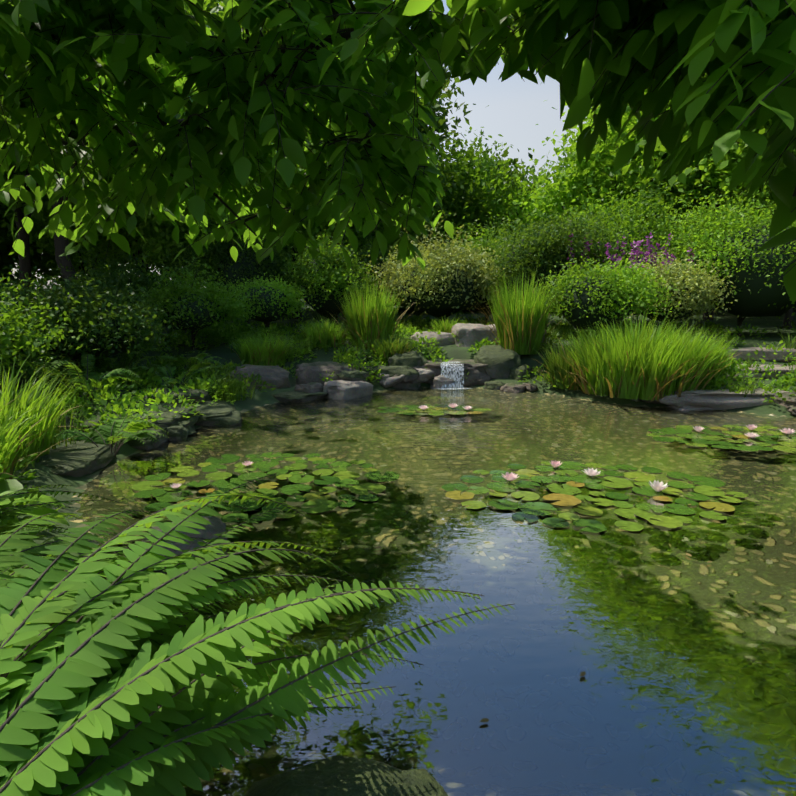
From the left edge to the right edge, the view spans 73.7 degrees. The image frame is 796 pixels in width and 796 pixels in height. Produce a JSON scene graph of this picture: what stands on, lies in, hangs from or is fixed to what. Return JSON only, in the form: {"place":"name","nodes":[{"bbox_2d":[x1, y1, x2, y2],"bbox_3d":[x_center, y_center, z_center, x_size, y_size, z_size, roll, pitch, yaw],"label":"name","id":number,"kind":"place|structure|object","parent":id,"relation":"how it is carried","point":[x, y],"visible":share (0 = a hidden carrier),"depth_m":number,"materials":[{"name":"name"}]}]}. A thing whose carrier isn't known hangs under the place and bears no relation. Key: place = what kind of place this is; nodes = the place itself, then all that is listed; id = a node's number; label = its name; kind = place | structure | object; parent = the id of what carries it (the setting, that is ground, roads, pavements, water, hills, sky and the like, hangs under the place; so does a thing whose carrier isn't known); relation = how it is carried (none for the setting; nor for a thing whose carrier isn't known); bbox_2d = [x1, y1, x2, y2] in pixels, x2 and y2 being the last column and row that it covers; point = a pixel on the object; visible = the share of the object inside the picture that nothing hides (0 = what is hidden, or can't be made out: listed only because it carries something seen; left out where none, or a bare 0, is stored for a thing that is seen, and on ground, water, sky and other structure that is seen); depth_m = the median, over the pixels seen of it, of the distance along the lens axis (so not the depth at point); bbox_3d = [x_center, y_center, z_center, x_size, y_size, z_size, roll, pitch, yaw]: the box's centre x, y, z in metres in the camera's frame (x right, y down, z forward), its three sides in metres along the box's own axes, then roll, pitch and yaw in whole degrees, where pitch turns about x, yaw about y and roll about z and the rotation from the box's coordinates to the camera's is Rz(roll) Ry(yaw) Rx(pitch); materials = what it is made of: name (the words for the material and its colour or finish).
{"place":"outdoors","nodes":[
{"label":"outdoors","id":0,"kind":"place"},
{"bbox_2d":[12,0,591,287],"label":"sky","id":1,"kind":"structure","parent":0,"point":[514,110],"materials":[{"name":"white"}]},
{"bbox_2d":[0,289,795,557],"bbox_3d":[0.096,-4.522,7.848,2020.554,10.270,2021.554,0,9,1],"label":"ground","id":2,"kind":"structure","parent":0,"point":[45,475],"depth_m":10.25,"materials":[{"name":"green plant"}]},
{"bbox_2d":[0,93,61,292],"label":"tree","id":3,"kind":"object","parent":2,"relation":"on","point":[25,262],"depth_m":15.11,"materials":[{"name":"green plant"}]},
{"bbox_2d":[0,464,69,580],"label":"broad leaf plant","id":4,"kind":"object","parent":2,"relation":"on","point":[7,486],"visible":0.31,"depth_m":2.99,"materials":[{"name":"green leaf"}]},
{"bbox_2d":[0,252,95,380],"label":"shrub","id":5,"kind":"object","parent":2,"relation":"on","point":[16,328],"visible":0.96,"depth_m":6.09,"materials":[{"name":"green plant"}]},
{"bbox_2d":[0,258,98,368],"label":"shrub","id":6,"kind":"object","parent":2,"relation":"on","point":[11,283],"depth_m":9.58,"materials":[{"name":"green plant"}]},
{"bbox_2d":[0,163,108,283],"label":"tree","id":7,"kind":"object","parent":2,"relation":"on","point":[13,264],"visible":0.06,"depth_m":23.64,"materials":[{"name":"green plant"}]},
{"bbox_2d":[0,172,161,291],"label":"shrub","id":8,"kind":"object","parent":2,"relation":"on","point":[6,244],"visible":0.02,"depth_m":23.19,"materials":[{"name":"green plant"}]},
{"bbox_2d":[0,164,171,281],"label":"tree","id":9,"kind":"object","parent":2,"relation":"on","point":[46,245],"depth_m":19.47,"materials":[{"name":"green plant"}]},
{"bbox_2d":[6,169,169,290],"bbox_3d":[-15.809,-10.002,26.407,13.544,11.700,9.937,-5,10,-27],"label":"shrub","id":10,"kind":"object","parent":2,"relation":"on","point":[44,259],"visible":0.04,"depth_m":25.87,"materials":[{"name":"green plant"}]},
{"bbox_2d":[0,256,189,375],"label":"shrub","id":11,"kind":"object","parent":2,"relation":"on","point":[121,327],"visible":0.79,"depth_m":7.84,"materials":[{"name":"green plant"}]},
{"bbox_2d":[31,137,179,277],"bbox_3d":[-8.642,-6.024,18.154,7.116,7.254,6.986,-7,11,-35],"label":"shrub","id":12,"kind":"object","parent":2,"relation":"on","point":[102,243],"depth_m":17.52,"materials":[{"name":"green plant"}]},
{"bbox_2d":[0,348,227,456],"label":"plants","id":13,"kind":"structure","parent":2,"relation":"on","point":[113,429],"depth_m":6.87,"materials":[{"name":"green plant"}]},
{"bbox_2d":[46,237,214,336],"bbox_3d":[-5.682,-2.225,11.834,3.279,2.555,3.868,7,11,35],"label":"shrub","id":14,"kind":"object","parent":2,"relation":"on","point":[128,277],"visible":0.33,"depth_m":11.16,"materials":[{"name":"green plant"}]},
{"bbox_2d":[0,0,261,281],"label":"tree","id":15,"kind":"object","parent":2,"relation":"on","point":[61,243],"depth_m":13.11,"materials":[{"name":"green plant"}]},
{"bbox_2d":[106,256,182,281],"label":"shrub","id":16,"kind":"object","parent":2,"relation":"on","point":[164,262],"depth_m":31.22,"materials":[{"name":"green plant"}]},
{"bbox_2d":[14,110,294,278],"bbox_3d":[-7.036,-6.844,16.282,8.182,9.711,9.089,0,9,1],"label":"tree","id":17,"kind":"object","parent":2,"relation":"on","point":[74,138],"depth_m":15.05,"materials":[{"name":"green plant"}]},
{"bbox_2d":[123,250,272,349],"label":"shrub","id":18,"kind":"object","parent":2,"relation":"on","point":[203,307],"visible":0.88,"depth_m":10.19,"materials":[{"name":"green plant"}]},
{"bbox_2d":[104,232,304,277],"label":"shrub","id":19,"kind":"object","parent":2,"relation":"on","point":[166,264],"depth_m":29.90,"materials":[{"name":"green plant"}]},
{"bbox_2d":[121,174,330,282],"bbox_3d":[-5.509,-4.874,15.616,5.818,6.097,4.960,-6,11,-33],"label":"shrub","id":20,"kind":"object","parent":2,"relation":"on","point":[153,224],"visible":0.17,"depth_m":14.71,"materials":[{"name":"green plant"}]},
{"bbox_2d":[205,0,246,38],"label":"tree","id":21,"kind":"object","parent":2,"relation":"on","point":[210,9],"depth_m":22.32,"materials":[{"name":"green plant"}]},
{"bbox_2d":[162,214,302,328],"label":"shrub","id":22,"kind":"object","parent":2,"relation":"on","point":[245,265],"visible":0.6,"depth_m":14.15,"materials":[{"name":"green plant"}]},
{"bbox_2d":[0,474,514,795],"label":"fern","id":23,"kind":"object","parent":2,"relation":"on","point":[100,695],"visible":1,"depth_m":1.12,"materials":[{"name":"green plant"}]},
{"bbox_2d":[229,269,318,338],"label":"shrub","id":24,"kind":"object","parent":2,"relation":"on","point":[279,299],"visible":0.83,"depth_m":11.83,"materials":[{"name":"green plant"}]},
{"bbox_2d":[269,207,344,310],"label":"shrub","id":25,"kind":"object","parent":2,"relation":"on","point":[307,309],"depth_m":27.99,"materials":[{"name":"green plant"}]},
{"bbox_2d":[204,0,430,318],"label":"tree","id":26,"kind":"object","parent":2,"relation":"on","point":[264,33],"depth_m":18.44,"materials":[{"name":"green plant"}]},
{"bbox_2d":[0,0,639,271],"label":"canopy tree","id":27,"kind":"object","parent":2,"relation":"on","point":[59,59],"visible":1,"depth_m":2.83,"materials":[{"name":"green plant"}]},
{"bbox_2d":[203,0,448,315],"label":"tree","id":28,"kind":"object","parent":2,"relation":"on","point":[390,54],"depth_m":21.29,"materials":[{"name":"green plant"}]},
{"bbox_2d":[275,229,393,323],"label":"shrub","id":29,"kind":"object","parent":2,"relation":"on","point":[327,278],"visible":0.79,"depth_m":13.23,"materials":[{"name":"green plant"}]},
{"bbox_2d":[268,112,410,321],"bbox_3d":[-2.331,-6.112,18.332,6.588,7.556,6.509,-6,11,-33],"label":"tree","id":30,"kind":"object","parent":2,"relation":"on","point":[301,170],"visible":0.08,"depth_m":17.36,"materials":[{"name":"green plant"}]},
{"bbox_2d":[306,227,409,308],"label":"shrub","id":31,"kind":"object","parent":2,"relation":"on","point":[363,257],"visible":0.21,"depth_m":16.17,"materials":[{"name":"green plant"}]},
{"bbox_2d":[0,267,740,478],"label":"grass clumps","id":32,"kind":"object","parent":2,"relation":"on","point":[634,364],"visible":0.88,"depth_m":8.66,"materials":[{"name":"green plant"}]},
{"bbox_2d":[0,312,795,585],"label":"ground cover plants","id":33,"kind":"object","parent":2,"relation":"on","point":[224,389],"visible":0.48,"depth_m":8.73,"materials":[{"name":"green plant"}]},
{"bbox_2d":[6,323,795,795],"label":"rocks","id":34,"kind":"object","parent":2,"relation":"on","point":[336,775],"visible":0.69,"depth_m":7.85,"materials":[{"name":"stone"}]},
{"bbox_2d":[398,301,413,308],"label":"shrub","id":35,"kind":"object","parent":2,"relation":"on","point":[402,305],"depth_m":33.81,"materials":[{"name":"green plant"}]},
{"bbox_2d":[386,50,475,161],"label":"tree","id":36,"kind":"object","parent":2,"relation":"on","point":[447,92],"depth_m":28.97,"materials":[{"name":"green plant"}]},
{"bbox_2d":[329,87,535,310],"bbox_3d":[-0.437,-11.920,31.423,18.797,14.921,11.862,6,11,32],"label":"tree","id":37,"kind":"object","parent":2,"relation":"on","point":[442,122],"visible":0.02,"depth_m":30.05,"materials":[{"name":"green plant"}]},
{"bbox_2d":[363,213,510,321],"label":"shrub","id":38,"kind":"object","parent":2,"relation":"on","point":[450,282],"visible":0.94,"depth_m":13.44,"materials":[{"name":"green plant"}]},
{"bbox_2d":[372,120,542,258],"bbox_3d":[1.936,-6.222,19.481,6.941,7.333,5.787,4,10,22],"label":"tree","id":39,"kind":"object","parent":2,"relation":"on","point":[459,192],"visible":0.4,"depth_m":18.46,"materials":[{"name":"green plant"}]},
{"bbox_2d":[386,225,529,313],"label":"shrub","id":40,"kind":"object","parent":2,"relation":"on","point":[466,311],"visible":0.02,"depth_m":28.05,"materials":[{"name":"green plant"}]},
{"bbox_2d":[412,208,520,323],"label":"shrub","id":41,"kind":"object","parent":2,"relation":"on","point":[485,243],"visible":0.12,"depth_m":16.21,"materials":[{"name":"green plant"}]},
{"bbox_2d":[409,141,567,238],"bbox_3d":[4.827,-9.407,30.675,10.846,9.232,9.117,0,9,1],"label":"tree","id":42,"kind":"object","parent":2,"relation":"on","point":[512,161],"visible":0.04,"depth_m":28.01,"materials":[{"name":"green plant"}]},
{"bbox_2d":[478,197,627,318],"bbox_3d":[3.802,-3.055,13.353,3.642,3.545,3.879,0,9,1],"label":"shrub","id":43,"kind":"object","parent":2,"relation":"on","point":[540,248],"visible":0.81,"depth_m":12.52,"materials":[{"name":"green plant"}]},
{"bbox_2d":[549,102,600,167],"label":"tree","id":44,"kind":"object","parent":2,"relation":"on","point":[585,119],"depth_m":31.15,"materials":[{"name":"green plant"}]},
{"bbox_2d":[402,0,795,302],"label":"canopy tree","id":45,"kind":"object","parent":2,"relation":"on","point":[741,54],"visible":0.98,"depth_m":1.88,"materials":[{"name":"green plant"}]},
{"bbox_2d":[488,100,725,241],"bbox_3d":[6.426,-6.180,17.747,7.878,7.970,6.471,9,13,44],"label":"tree","id":46,"kind":"object","parent":2,"relation":"on","point":[574,182],"visible":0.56,"depth_m":16.40,"materials":[{"name":"green plant"}]},
{"bbox_2d":[533,246,683,337],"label":"shrub","id":47,"kind":"object","parent":2,"relation":"on","point":[592,295],"visible":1,"depth_m":10.09,"materials":[{"name":"green plant"}]},
{"bbox_2d":[566,232,695,336],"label":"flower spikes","id":48,"kind":"object","parent":2,"relation":"on","point":[619,258],"visible":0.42,"depth_m":12.11,"materials":[{"name":"purple flower petals"},{"name":"green leaf"},{"name":"green stem"}]},
{"bbox_2d":[540,169,725,323],"bbox_3d":[6.154,-3.818,14.583,5.321,4.556,5.756,0,9,1],"label":"shrub","id":49,"kind":"object","parent":2,"relation":"on","point":[639,232],"visible":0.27,"depth_m":13.48,"materials":[{"name":"green plant"}]},
{"bbox_2d":[588,104,698,241],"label":"tree","id":50,"kind":"object","parent":2,"relation":"on","point":[676,175],"depth_m":22.62,"materials":[{"name":"green plant"}]},
{"bbox_2d":[529,130,773,244],"bbox_3d":[14.009,-10.389,25.973,14.058,12.766,14.682,0,9,1],"label":"tree","id":51,"kind":"object","parent":2,"relation":"on","point":[570,132],"depth_m":23.08,"materials":[{"name":"green plant"}]},
{"bbox_2d":[555,73,769,319],"bbox_3d":[10.042,-8.774,16.673,9.896,13.179,10.416,0,9,1],"label":"tree","id":52,"kind":"object","parent":2,"relation":"on","point":[672,180],"visible":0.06,"depth_m":15.78,"materials":[{"name":"green plant"}]},
{"bbox_2d":[625,247,749,333],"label":"shrub","id":53,"kind":"object","parent":2,"relation":"on","point":[696,295],"visible":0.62,"depth_m":10.76,"materials":[{"name":"green plant"}]},
{"bbox_2d":[627,177,795,335],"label":"shrub","id":54,"kind":"object","parent":2,"relation":"on","point":[746,266],"visible":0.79,"depth_m":11.61,"materials":[{"name":"green plant"}]},
{"bbox_2d":[653,118,795,327],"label":"tree","id":55,"kind":"object","parent":2,"relation":"on","point":[725,179],"visible":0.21,"depth_m":14.20,"materials":[{"name":"green plant"}]},
{"bbox_2d":[765,285,794,315],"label":"shrub","id":56,"kind":"object","parent":2,"relation":"on","point":[787,304],"visible":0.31,"depth_m":11.49,"materials":[{"name":"green plant"}]},
{"bbox_2d":[77,387,795,795],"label":"pond water","id":57,"kind":"structure","parent":0,"point":[685,685],"depth_m":2.79,"materials":[{"name":"green liquid"}]},
{"bbox_2d":[132,452,398,522],"bbox_3d":[-1.118,0.843,4.652,2.261,0.365,1.883,0,9,1],"label":"water lily plant","id":58,"kind":"object","parent":57,"relation":"in","point":[210,464],"visible":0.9,"depth_m":4.52,"materials":[{"name":"green plant"}]},
{"bbox_2d":[377,403,490,415],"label":"water lily plant","id":59,"kind":"object","parent":57,"relation":"in","point":[424,408],"visible":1,"depth_m":7.90,"materials":[{"name":"green plant"}]},
{"bbox_2d":[436,361,469,388],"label":"waterfall","id":60,"kind":"structure","parent":57,"relation":"on","point":[453,375],"depth_m":10.23,"materials":[{"name":"white liquid"}]},
{"bbox_2d":[267,402,795,721],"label":"floating leaves","id":61,"kind":"object","parent":57,"relation":"on","point":[583,673],"visible":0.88,"depth_m":2.40,"materials":[{"name":"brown plant"}]},
{"bbox_2d":[441,460,747,532],"bbox_3d":[1.585,0.867,4.383,2.447,0.403,1.701,0,9,1],"label":"water lily plant","id":62,"kind":"object","parent":57,"relation":"in","point":[530,512],"visible":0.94,"depth_m":4.28,"materials":[{"name":"green plant"}]},
{"bbox_2d":[646,424,795,452],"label":"water lily plant","id":63,"kind":"object","parent":57,"relation":"in","point":[684,430],"visible":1,"depth_m":6.21,"materials":[{"name":"green plant"}]}
]}

